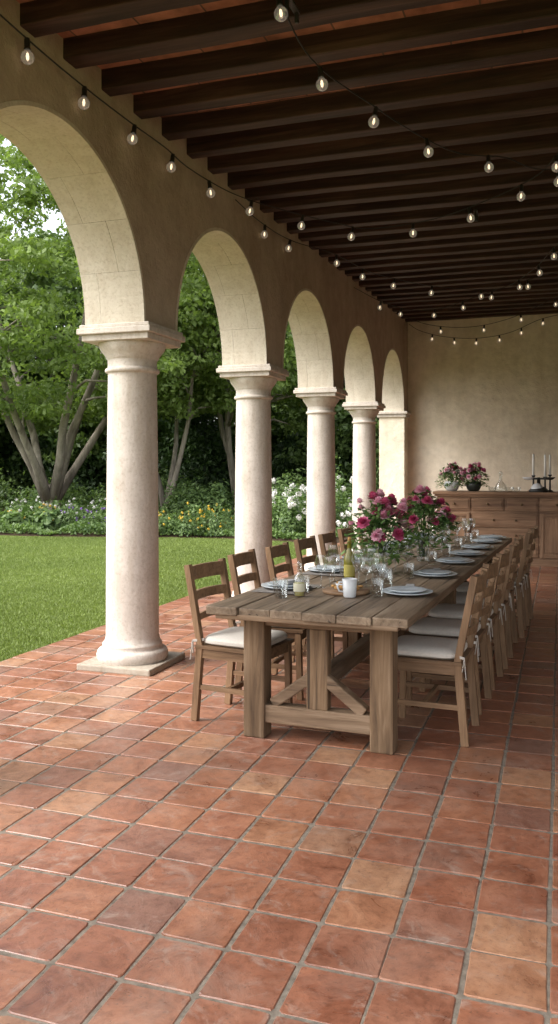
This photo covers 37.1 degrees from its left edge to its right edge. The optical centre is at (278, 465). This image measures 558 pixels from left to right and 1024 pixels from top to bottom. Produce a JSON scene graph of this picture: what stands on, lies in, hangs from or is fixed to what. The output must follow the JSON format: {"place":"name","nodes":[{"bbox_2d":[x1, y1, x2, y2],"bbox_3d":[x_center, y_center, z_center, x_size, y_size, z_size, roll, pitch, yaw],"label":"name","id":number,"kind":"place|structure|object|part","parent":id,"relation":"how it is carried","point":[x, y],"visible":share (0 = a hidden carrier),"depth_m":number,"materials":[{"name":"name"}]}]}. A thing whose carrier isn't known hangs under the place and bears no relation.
{"place":"outdoors","nodes":[
{"label":"outdoors","id":0,"kind":"place"},
{"bbox_2d":[0,138,208,429],"label":"sky","id":1,"kind":"structure","parent":0,"point":[51,224],"materials":[{"name":"white"}]},
{"bbox_2d":[0,535,347,661],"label":"lawn ground","id":2,"kind":"structure","parent":0,"point":[91,570],"depth_m":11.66,"materials":[{"name":"green plant"}]},
{"bbox_2d":[0,514,348,539],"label":"groundcover plants","id":3,"kind":"object","parent":2,"relation":"on","point":[86,527],"visible":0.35,"depth_m":17.91,"materials":[{"name":"green plant"}]},
{"bbox_2d":[0,227,378,492],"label":"background trees","id":4,"kind":"object","parent":2,"relation":"on","point":[343,423],"visible":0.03,"depth_m":28.70,"materials":[{"name":"green plant"}]},
{"bbox_2d":[0,495,347,542],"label":"garden bed soil","id":5,"kind":"structure","parent":0,"point":[27,533],"depth_m":17.83,"materials":[{"name":"brown soil"}]},
{"bbox_2d":[0,468,30,512],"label":"garden shrub","id":6,"kind":"object","parent":5,"relation":"on","point":[5,490],"visible":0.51,"depth_m":24.18,"materials":[{"name":"green plant"}]},
{"bbox_2d":[0,505,37,531],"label":"hosta plant","id":7,"kind":"object","parent":5,"relation":"on","point":[13,517],"visible":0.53,"depth_m":18.72,"materials":[{"name":"green plant"}]},
{"bbox_2d":[3,494,37,511],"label":"white flower bush","id":8,"kind":"object","parent":5,"relation":"on","point":[16,506],"visible":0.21,"depth_m":20.66,"materials":[{"name":"green plant"}]},
{"bbox_2d":[17,496,52,513],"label":"white flower bush","id":9,"kind":"object","parent":5,"relation":"on","point":[35,506],"visible":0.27,"depth_m":20.17,"materials":[{"name":"green plant"}]},
{"bbox_2d":[16,501,55,523],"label":"flowering perennial","id":10,"kind":"object","parent":5,"relation":"on","point":[40,511],"visible":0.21,"depth_m":19.13,"materials":[{"name":"green plant"}]},
{"bbox_2d":[19,507,79,530],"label":"hosta plant","id":11,"kind":"object","parent":5,"relation":"on","point":[44,519],"visible":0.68,"depth_m":18.70,"materials":[{"name":"green plant"}]},
{"bbox_2d":[1,477,102,511],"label":"garden shrub","id":12,"kind":"object","parent":5,"relation":"on","point":[72,489],"visible":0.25,"depth_m":23.34,"materials":[{"name":"green plant"}]},
{"bbox_2d":[20,487,96,507],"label":"garden shrub","id":13,"kind":"object","parent":5,"relation":"on","point":[72,494],"visible":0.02,"depth_m":24.29,"materials":[{"name":"green plant"}]},
{"bbox_2d":[44,496,77,513],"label":"white flower bush","id":14,"kind":"object","parent":5,"relation":"on","point":[55,502],"visible":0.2,"depth_m":20.22,"materials":[{"name":"green plant"}]},
{"bbox_2d":[31,477,91,506],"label":"garden shrub","id":15,"kind":"object","parent":5,"relation":"on","point":[67,491],"visible":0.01,"depth_m":25.69,"materials":[{"name":"green plant"}]},
{"bbox_2d":[56,503,94,529],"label":"flowering perennial","id":16,"kind":"object","parent":5,"relation":"on","point":[68,513],"visible":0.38,"depth_m":19.01,"materials":[{"name":"green plant"}]},
{"bbox_2d":[62,496,96,518],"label":"white flower bush","id":17,"kind":"object","parent":5,"relation":"on","point":[75,506],"visible":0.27,"depth_m":19.96,"materials":[{"name":"green plant"}]},
{"bbox_2d":[71,507,105,523],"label":"flowering perennial","id":18,"kind":"object","parent":5,"relation":"on","point":[96,516],"visible":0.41,"depth_m":18.88,"materials":[{"name":"green plant"}]},
{"bbox_2d":[80,482,106,512],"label":"garden shrub","id":19,"kind":"object","parent":5,"relation":"on","point":[101,493],"visible":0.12,"depth_m":24.77,"materials":[{"name":"green plant"}]},
{"bbox_2d":[83,496,105,518],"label":"white flower bush","id":20,"kind":"object","parent":5,"relation":"on","point":[94,509],"visible":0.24,"depth_m":19.88,"materials":[{"name":"green plant"}]},
{"bbox_2d":[0,134,221,509],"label":"garden maple tree","id":21,"kind":"object","parent":5,"relation":"on","point":[20,399],"visible":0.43,"depth_m":20.60,"materials":[{"name":"green plant"}]},
{"bbox_2d":[58,274,235,515],"bbox_3d":[-2.999,-1.948,23.195,6.155,7.123,6.316,0,0,19],"label":"garden tree","id":22,"kind":"object","parent":5,"relation":"on","point":[190,409],"visible":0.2,"depth_m":22.21,"materials":[{"name":"green plant"}]},
{"bbox_2d":[158,508,187,534],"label":"flowering perennial","id":23,"kind":"object","parent":5,"relation":"on","point":[168,523],"visible":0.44,"depth_m":17.74,"materials":[{"name":"green plant"}]},
{"bbox_2d":[158,466,192,511],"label":"garden shrub","id":24,"kind":"object","parent":5,"relation":"on","point":[163,477],"visible":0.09,"depth_m":24.63,"materials":[{"name":"green plant"}]},
{"bbox_2d":[159,475,215,518],"bbox_3d":[-2.563,0.886,22.834,1.854,1.283,1.930,0,0,19],"label":"garden shrub","id":25,"kind":"object","parent":5,"relation":"on","point":[169,510],"visible":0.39,"depth_m":22.41,"materials":[{"name":"green plant"}]},
{"bbox_2d":[0,413,377,504],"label":"dark hedge","id":26,"kind":"object","parent":5,"relation":"on","point":[197,447],"visible":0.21,"depth_m":27.36,"materials":[{"name":"green plant"}]},
{"bbox_2d":[162,499,222,535],"bbox_3d":[-1.851,1.112,17.896,1.328,0.793,1.164,0,0,-2],"label":"flowering perennial","id":27,"kind":"object","parent":5,"relation":"on","point":[185,521],"visible":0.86,"depth_m":17.65,"materials":[{"name":"green plant"}]},
{"bbox_2d":[169,476,234,520],"bbox_3d":[-1.940,0.873,22.363,1.998,1.304,2.253,0,0,19],"label":"garden shrub","id":28,"kind":"object","parent":5,"relation":"on","point":[213,498],"visible":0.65,"depth_m":21.88,"materials":[{"name":"green plant"}]},
{"bbox_2d":[188,499,234,536],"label":"flowering perennial","id":29,"kind":"object","parent":5,"relation":"on","point":[223,520],"visible":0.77,"depth_m":17.79,"materials":[{"name":"green plant"}]},
{"bbox_2d":[157,253,344,512],"bbox_3d":[-1.486,-2.722,24.606,8.723,8.679,8.648,0,0,19],"label":"garden tree","id":30,"kind":"object","parent":5,"relation":"on","point":[289,385],"visible":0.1,"depth_m":23.33,"materials":[{"name":"green plant"}]},
{"bbox_2d":[234,464,306,509],"bbox_3d":[0.268,0.742,21.275,2.544,1.579,2.592,0,0,19],"label":"garden shrub","id":31,"kind":"object","parent":5,"relation":"on","point":[300,476],"visible":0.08,"depth_m":21.12,"materials":[{"name":"green plant"}]},
{"bbox_2d":[272,472,294,495],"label":"garden shrub","id":32,"kind":"object","parent":5,"relation":"on","point":[274,485],"visible":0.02,"depth_m":23.64,"materials":[{"name":"green plant"}]},
{"bbox_2d":[272,469,305,530],"bbox_3d":[0.062,0.794,18.823,1.848,1.426,1.863,0,0,19],"label":"hydrangea bush","id":33,"kind":"object","parent":5,"relation":"on","point":[280,487],"visible":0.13,"depth_m":18.57,"materials":[{"name":"green plant"}]},
{"bbox_2d":[272,477,306,532],"bbox_3d":[0.344,0.878,17.811,1.950,1.286,1.847,0,0,19],"label":"hydrangea bush","id":34,"kind":"object","parent":5,"relation":"on","point":[287,509],"visible":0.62,"depth_m":17.37,"materials":[{"name":"green plant"}]},
{"bbox_2d":[288,473,351,532],"bbox_3d":[1.159,0.834,17.803,2.014,1.358,1.877,0,0,19],"label":"hydrangea bush","id":35,"kind":"object","parent":5,"relation":"on","point":[343,517],"visible":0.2,"depth_m":17.56,"materials":[{"name":"white plant"}]},
{"bbox_2d":[292,456,352,526],"bbox_3d":[1.173,0.645,18.827,2.065,1.733,2.204,0,0,-33],"label":"hydrangea bush","id":36,"kind":"object","parent":5,"relation":"on","point":[343,479],"visible":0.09,"depth_m":18.88,"materials":[{"name":"green plant"}]},
{"bbox_2d":[340,460,378,499],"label":"garden shrub","id":37,"kind":"object","parent":5,"relation":"on","point":[377,488],"visible":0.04,"depth_m":22.03,"materials":[{"name":"green plant"}]},
{"bbox_2d":[346,448,378,501],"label":"garden shrub","id":38,"kind":"object","parent":5,"relation":"on","point":[377,484],"visible":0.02,"depth_m":21.96,"materials":[{"name":"green plant"}]},
{"bbox_2d":[0,540,557,1023],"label":"terracotta patio","id":39,"kind":"structure","parent":0,"point":[164,858],"depth_m":3.24,"materials":[{"name":"tile"}]},
{"bbox_2d":[77,651,184,676],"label":"plinth","id":40,"kind":"structure","parent":39,"relation":"on","point":[93,664],"depth_m":6.05,"materials":[{"name":"stone"}]},
{"bbox_2d":[76,321,184,665],"bbox_3d":[-1.107,0.212,6.285,0.600,2.485,0.600,0,0,19],"label":"shaft and capital","id":41,"kind":"object","parent":40,"relation":"on","point":[132,352],"visible":1,"depth_m":6.11,"materials":[{"name":"stone"}]},
{"bbox_2d":[184,558,293,720],"bbox_3d":[-0.242,1.042,4.979,0.537,0.915,0.464,0,0,28],"label":"dining chair","id":42,"kind":"object","parent":39,"relation":"on","point":[227,644],"visible":0.79,"depth_m":4.89,"materials":[{"name":"brown wood"}]},
{"bbox_2d":[227,549,306,699],"bbox_3d":[-0.032,1.042,5.582,0.537,0.915,0.464,0,0,19],"label":"dining chair","id":43,"kind":"object","parent":39,"relation":"on","point":[297,635],"visible":0.34,"depth_m":5.45,"materials":[{"name":"brown wood"}]},
{"bbox_2d":[0,0,557,540],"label":"arcade loggia","id":44,"kind":"object","parent":39,"relation":"on","point":[232,96],"visible":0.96,"depth_m":6.58,"materials":[{"name":"beige paint"}]},
{"bbox_2d":[0,14,557,240],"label":"string lights","id":45,"kind":"object","parent":44,"relation":"hanging from","point":[27,41],"visible":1,"depth_m":6.38,"materials":[{"name":"black metal"}]},
{"bbox_2d":[284,0,300,23],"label":"iron hook bracket","id":46,"kind":"object","parent":44,"relation":"attached to","point":[291,4],"visible":1,"depth_m":4.37,"materials":[{"name":"black metal"}]},
{"bbox_2d":[235,199,557,297],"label":"string lights","id":47,"kind":"object","parent":44,"relation":"hanging from","point":[394,279],"visible":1,"depth_m":9.97,"materials":[{"name":"black metal"}]},
{"bbox_2d":[274,0,557,186],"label":"string lights","id":48,"kind":"object","parent":44,"relation":"hanging from","point":[279,3],"visible":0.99,"depth_m":5.43,"materials":[{"name":"black metal"}]},
{"bbox_2d":[354,272,556,317],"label":"string lights","id":49,"kind":"object","parent":44,"relation":"hanging from","point":[434,310],"visible":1,"depth_m":12.28,"materials":[{"name":"black metal"}]},
{"bbox_2d":[473,209,478,221],"bbox_3d":[1.994,-2.503,8.404,0.035,0.121,0.200,0,0,19],"label":"iron hook bracket","id":50,"kind":"object","parent":44,"relation":"attached to","point":[476,214],"visible":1,"depth_m":8.32,"materials":[{"name":"black metal"}]},
{"bbox_2d":[396,297,557,331],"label":"string lights","id":51,"kind":"object","parent":44,"relation":"hanging from","point":[486,324],"visible":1,"depth_m":14.71,"materials":[{"name":"black plastic"}]},
{"bbox_2d":[409,315,556,344],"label":"string lights","id":52,"kind":"object","parent":44,"relation":"hanging from","point":[486,337],"visible":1,"depth_m":15.69,"materials":[{"name":"black plastic"}]},
{"bbox_2d":[265,542,348,673],"bbox_3d":[0.207,1.042,6.101,0.537,0.915,0.464,0,0,20],"label":"dining chair","id":53,"kind":"object","parent":39,"relation":"on","point":[283,549],"visible":0.22,"depth_m":6.18,"materials":[{"name":"brown wood"}]},
{"bbox_2d":[293,535,341,651],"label":"dining chair","id":54,"kind":"object","parent":39,"relation":"on","point":[302,544],"visible":0.19,"depth_m":6.76,"materials":[{"name":"brown wood"}]},
{"bbox_2d":[318,531,339,564],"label":"dining chair","id":55,"kind":"object","parent":39,"relation":"on","point":[324,538],"visible":0.28,"depth_m":7.34,"materials":[{"name":"brown wood"}]},
{"bbox_2d":[337,526,357,555],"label":"dining chair","id":56,"kind":"object","parent":39,"relation":"on","point":[341,536],"visible":0.09,"depth_m":7.70,"materials":[{"name":"brown wood"}]},
{"bbox_2d":[206,535,511,754],"bbox_3d":[1.020,1.124,6.545,1.087,0.752,4.969,0,0,21],"label":"farmhouse dining table","id":57,"kind":"object","parent":39,"relation":"on","point":[383,623],"visible":0.74,"depth_m":4.50,"materials":[{"name":"brown wood"}]},
{"bbox_2d":[275,580,287,597],"bbox_3d":[0.015,0.697,4.702,0.072,0.098,0.072,0,0,19],"label":"water tumbler","id":58,"kind":"object","parent":57,"relation":"on","point":[286,592],"visible":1,"depth_m":4.69,"materials":[{"name":"clear glass"}]},
{"bbox_2d":[251,584,319,593],"bbox_3d":[0.049,0.745,5.050,0.304,0.001,0.420,0,0,21],"label":"placemat","id":59,"kind":"object","parent":57,"relation":"on","point":[271,590],"visible":0.41,"depth_m":4.95,"materials":[{"name":"grey fabric"}]},
{"bbox_2d":[261,580,309,589],"bbox_3d":[0.040,0.728,5.053,0.300,0.029,0.300,0,0,19],"label":"dinner plate","id":60,"kind":"object","parent":59,"relation":"on","point":[270,585],"visible":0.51,"depth_m":5.00,"materials":[{"name":"ceramic"}]},
{"bbox_2d":[274,579,296,584],"bbox_3d":[0.040,0.710,5.053,0.060,0.020,0.170,0,0,34],"label":"folded napkin","id":61,"kind":"object","parent":60,"relation":"on","point":[289,581],"visible":0.93,"depth_m":5.02,"materials":[{"name":"fabric"}]},
{"bbox_2d":[293,564,305,595],"bbox_3d":[0.117,0.645,4.753,0.070,0.201,0.070,0,0,19],"label":"oil cruet","id":62,"kind":"object","parent":57,"relation":"on","point":[299,588],"visible":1,"depth_m":4.73,"materials":[{"name":"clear glass"}]},
{"bbox_2d":[301,569,355,575],"bbox_3d":[0.360,0.745,5.842,0.303,0.001,0.420,0,0,21],"label":"placemat","id":63,"kind":"object","parent":57,"relation":"on","point":[310,572],"visible":0.42,"depth_m":5.73,"materials":[{"name":"grey fabric"}]},
{"bbox_2d":[307,565,343,572],"bbox_3d":[0.350,0.728,5.845,0.300,0.029,0.300,0,0,19],"label":"dinner plate","id":64,"kind":"object","parent":63,"relation":"on","point":[328,568],"visible":0.92,"depth_m":5.84,"materials":[{"name":"ceramic"}]},
{"bbox_2d":[322,581,369,595],"bbox_3d":[0.396,0.719,4.891,0.280,0.057,0.280,0,0,19],"label":"wooden serving board","id":65,"kind":"object","parent":57,"relation":"on","point":[360,590],"visible":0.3,"depth_m":4.83,"materials":[{"name":"brown wood"}]},
{"bbox_2d":[337,578,356,597],"bbox_3d":[0.393,0.695,4.714,0.107,0.105,0.086,0,0,-34],"label":"ceramic mug","id":66,"kind":"object","parent":57,"relation":"on","point":[349,587],"visible":1,"depth_m":4.69,"materials":[{"name":"white ceramic"}]},
{"bbox_2d":[344,537,354,577],"bbox_3d":[0.444,0.600,5.254,0.072,0.296,0.072,0,0,19],"label":"olive oil bottle","id":67,"kind":"object","parent":57,"relation":"on","point":[349,566],"visible":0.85,"depth_m":5.23,"materials":[{"name":"yellow glass"}]},
{"bbox_2d":[337,558,376,562],"bbox_3d":[0.654,0.745,6.597,0.304,0.001,0.420,0,0,21],"label":"placemat","id":68,"kind":"object","parent":57,"relation":"on","point":[363,561],"visible":0.31,"depth_m":6.51,"materials":[{"name":"grey fabric"}]},
{"bbox_2d":[341,554,377,559],"bbox_3d":[0.645,0.728,6.601,0.300,0.029,0.300,0,0,19],"label":"dinner plate","id":69,"kind":"object","parent":68,"relation":"on","point":[362,558],"visible":0.38,"depth_m":6.54,"materials":[{"name":"ceramic"}]},
{"bbox_2d":[371,578,383,595],"bbox_3d":[0.563,0.697,4.758,0.072,0.098,0.072,0,0,19],"label":"water tumbler","id":70,"kind":"object","parent":57,"relation":"on","point":[382,589],"visible":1,"depth_m":4.75,"materials":[{"name":"clear glass"}]},
{"bbox_2d":[339,489,421,573],"bbox_3d":[0.714,0.454,5.785,0.592,0.587,0.588,0,0,19],"label":"flower vase bouquet","id":71,"kind":"object","parent":57,"relation":"on","point":[383,509],"visible":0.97,"depth_m":5.70,"materials":[{"name":"pink plant"}]},
{"bbox_2d":[381,586,432,595],"bbox_3d":[0.741,0.728,4.816,0.300,0.029,0.300,0,0,19],"label":"dinner plate","id":72,"kind":"object","parent":57,"relation":"on","point":[406,590],"visible":0.99,"depth_m":4.81,"materials":[{"name":"ceramic"}]},
{"bbox_2d":[391,485,456,560],"bbox_3d":[1.130,0.447,6.527,0.567,0.601,0.584,0,0,19],"label":"flower vase bouquet","id":73,"kind":"object","parent":57,"relation":"on","point":[427,505],"visible":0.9,"depth_m":6.47,"materials":[{"name":"green plant"}]},
{"bbox_2d":[412,569,456,576],"bbox_3d":[1.051,0.728,5.609,0.300,0.029,0.300,0,0,19],"label":"dinner plate","id":74,"kind":"object","parent":57,"relation":"on","point":[434,573],"visible":1,"depth_m":5.59,"materials":[{"name":"ceramic"}]},
{"bbox_2d":[434,506,461,546],"bbox_3d":[1.531,0.558,7.625,0.306,0.379,0.296,0,0,-17],"label":"flower vase bouquet","id":75,"kind":"object","parent":57,"relation":"on","point":[443,519],"visible":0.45,"depth_m":7.60,"materials":[{"name":"green plant"}]},
{"bbox_2d":[435,557,474,563],"bbox_3d":[1.346,0.728,6.364,0.300,0.029,0.300,0,0,19],"label":"dinner plate","id":76,"kind":"object","parent":57,"relation":"on","point":[455,560],"visible":1,"depth_m":6.34,"materials":[{"name":"ceramic"}]},
{"bbox_2d":[448,550,484,555],"bbox_3d":[1.561,0.728,6.914,0.300,0.029,0.300,0,0,19],"label":"dinner plate","id":77,"kind":"object","parent":57,"relation":"on","point":[466,552],"visible":1,"depth_m":6.90,"materials":[{"name":"ceramic"}]},
{"bbox_2d":[460,544,493,548],"bbox_3d":[1.780,0.728,7.473,0.300,0.029,0.300,0,0,19],"label":"dinner plate","id":78,"kind":"object","parent":57,"relation":"on","point":[477,546],"visible":1,"depth_m":7.43,"materials":[{"name":"ceramic"}]},
{"bbox_2d":[470,538,500,542],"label":"dinner plate","id":79,"kind":"object","parent":57,"relation":"on","point":[483,540],"visible":1,"depth_m":7.98,"materials":[{"name":"ceramic"}]},
{"bbox_2d":[477,535,506,538],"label":"dinner plate","id":80,"kind":"object","parent":57,"relation":"on","point":[492,536],"visible":0.91,"depth_m":8.41,"materials":[{"name":"ceramic"}]},
{"bbox_2d":[398,567,487,746],"bbox_3d":[0.891,1.042,4.686,0.537,0.915,0.464,0,0,22],"label":"dining chair","id":81,"kind":"object","parent":39,"relation":"on","point":[454,657],"visible":0.94,"depth_m":4.54,"materials":[{"name":"brown wood"}]},
{"bbox_2d":[404,556,499,714],"bbox_3d":[1.103,1.042,5.253,0.537,0.915,0.464,0,0,23],"label":"dining chair","id":82,"kind":"object","parent":39,"relation":"on","point":[438,627],"visible":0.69,"depth_m":5.16,"materials":[{"name":"brown wood"}]},
{"bbox_2d":[426,548,509,689],"bbox_3d":[1.325,1.042,5.801,0.537,0.915,0.463,0,0,23],"label":"dining chair","id":83,"kind":"object","parent":39,"relation":"on","point":[452,611],"visible":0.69,"depth_m":5.71,"materials":[{"name":"brown wood"}]},
{"bbox_2d":[456,541,519,668],"bbox_3d":[1.562,1.042,6.371,0.537,0.915,0.463,0,0,21],"label":"dining chair","id":84,"kind":"object","parent":39,"relation":"on","point":[504,605],"visible":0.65,"depth_m":6.22,"materials":[{"name":"brown wood"}]},
{"bbox_2d":[456,535,523,645],"bbox_3d":[1.754,1.042,6.920,0.537,0.915,0.463,0,0,22],"label":"dining chair","id":85,"kind":"object","parent":39,"relation":"on","point":[463,586],"visible":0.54,"depth_m":7.01,"materials":[{"name":"brown wood"}]},
{"bbox_2d":[433,490,557,566],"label":"wooden sideboard","id":86,"kind":"object","parent":39,"relation":"on","point":[512,514],"visible":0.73,"depth_m":12.49,"materials":[{"name":"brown wood"}]},
{"bbox_2d":[435,461,467,490],"bbox_3d":[2.705,0.167,13.015,0.551,0.464,0.543,0,0,19],"label":"sideboard bouquet","id":87,"kind":"object","parent":86,"relation":"on","point":[450,471],"visible":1,"depth_m":12.94,"materials":[{"name":"pink plant"}]},
{"bbox_2d":[459,462,490,490],"bbox_3d":[3.035,0.169,12.934,0.514,0.460,0.528,0,0,19],"label":"sideboard bouquet","id":88,"kind":"object","parent":86,"relation":"on","point":[474,483],"visible":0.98,"depth_m":12.86,"materials":[{"name":"pink plant"}]},
{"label":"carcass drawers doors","id":89,"kind":"part","parent":86,"relation":"part of","materials":[{"name":"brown wood"}]},
{"bbox_2d":[531,453,534,485],"bbox_3d":[3.873,0.104,12.656,0.100,0.590,0.100,0,0,19],"label":"candlestick","id":90,"kind":"object","parent":86,"relation":"on","point":[533,469],"visible":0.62,"depth_m":12.65,"materials":[{"name":"white wax"}]},
{"bbox_2d":[522,477,554,491],"bbox_3d":[3.904,0.288,12.498,0.454,0.222,0.299,0,0,42],"label":"antique balance scale","id":91,"kind":"object","parent":86,"relation":"on","point":[537,487],"visible":1,"depth_m":12.43,"materials":[{"name":"black metal"}]},
{"bbox_2d":[544,455,545,487],"bbox_3d":[4.021,0.109,12.564,0.100,0.580,0.100,0,0,19],"label":"candlestick","id":92,"kind":"object","parent":86,"relation":"on","point":[545,470],"visible":0.55,"depth_m":12.55,"materials":[{"name":"white wax"}]},
{"bbox_2d":[548,455,552,491],"bbox_3d":[4.116,0.109,12.627,0.100,0.580,0.100,0,0,19],"label":"candlestick","id":93,"kind":"object","parent":86,"relation":"on","point":[550,475],"visible":0.89,"depth_m":12.61,"materials":[{"name":"black metal"}]},
{"bbox_2d":[474,530,532,637],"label":"dining chair","id":94,"kind":"object","parent":39,"relation":"on","point":[520,606],"visible":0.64,"depth_m":7.22,"materials":[{"name":"brown wood"}]},
{"bbox_2d":[499,525,537,625],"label":"dining chair","id":95,"kind":"object","parent":39,"relation":"on","point":[528,600],"visible":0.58,"depth_m":7.88,"materials":[{"name":"brown wood"}]},
{"bbox_2d":[358,530,374,549],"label":"dining chair","id":96,"kind":"object","parent":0,"point":[365,540],"visible":0.07,"depth_m":8.40,"materials":[{"name":"brown wood"}]},
{"bbox_3d":[-0.269,1.480,8.767,0.600,0.050,0.600,0,0,19],"label":"plinth","id":97,"kind":"object","parent":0,"visible":0},
{"bbox_2d":[216,364,288,596],"bbox_3d":[-0.269,0.212,8.767,0.600,2.485,0.600,0,0,19],"label":"shaft and capital","id":98,"kind":"object","parent":97,"relation":"on","point":[253,385],"visible":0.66,"depth_m":8.60,"materials":[{"name":"stone"}]},
{"bbox_3d":[0.569,1.480,11.249,0.600,0.050,0.600,0,0,19],"label":"plinth","id":99,"kind":"object","parent":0,"visible":0},
{"bbox_2d":[293,387,347,570],"bbox_3d":[0.569,0.212,11.249,0.600,2.485,0.600,0,0,19],"label":"shaft and capital","id":100,"kind":"object","parent":99,"relation":"on","point":[320,402],"visible":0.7,"depth_m":11.08,"materials":[{"name":"stone"}]},
{"bbox_3d":[1.407,1.480,13.732,0.600,0.050,0.600,0,0,19],"label":"plinth","id":101,"kind":"object","parent":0,"visible":0},
{"bbox_2d":[342,401,385,551],"bbox_3d":[1.407,0.212,13.732,0.600,2.485,0.600,0,0,19],"label":"shaft and capital","id":102,"kind":"object","parent":101,"relation":"on","point":[364,415],"visible":0.61,"depth_m":13.56,"materials":[{"name":"stone"}]}
]}

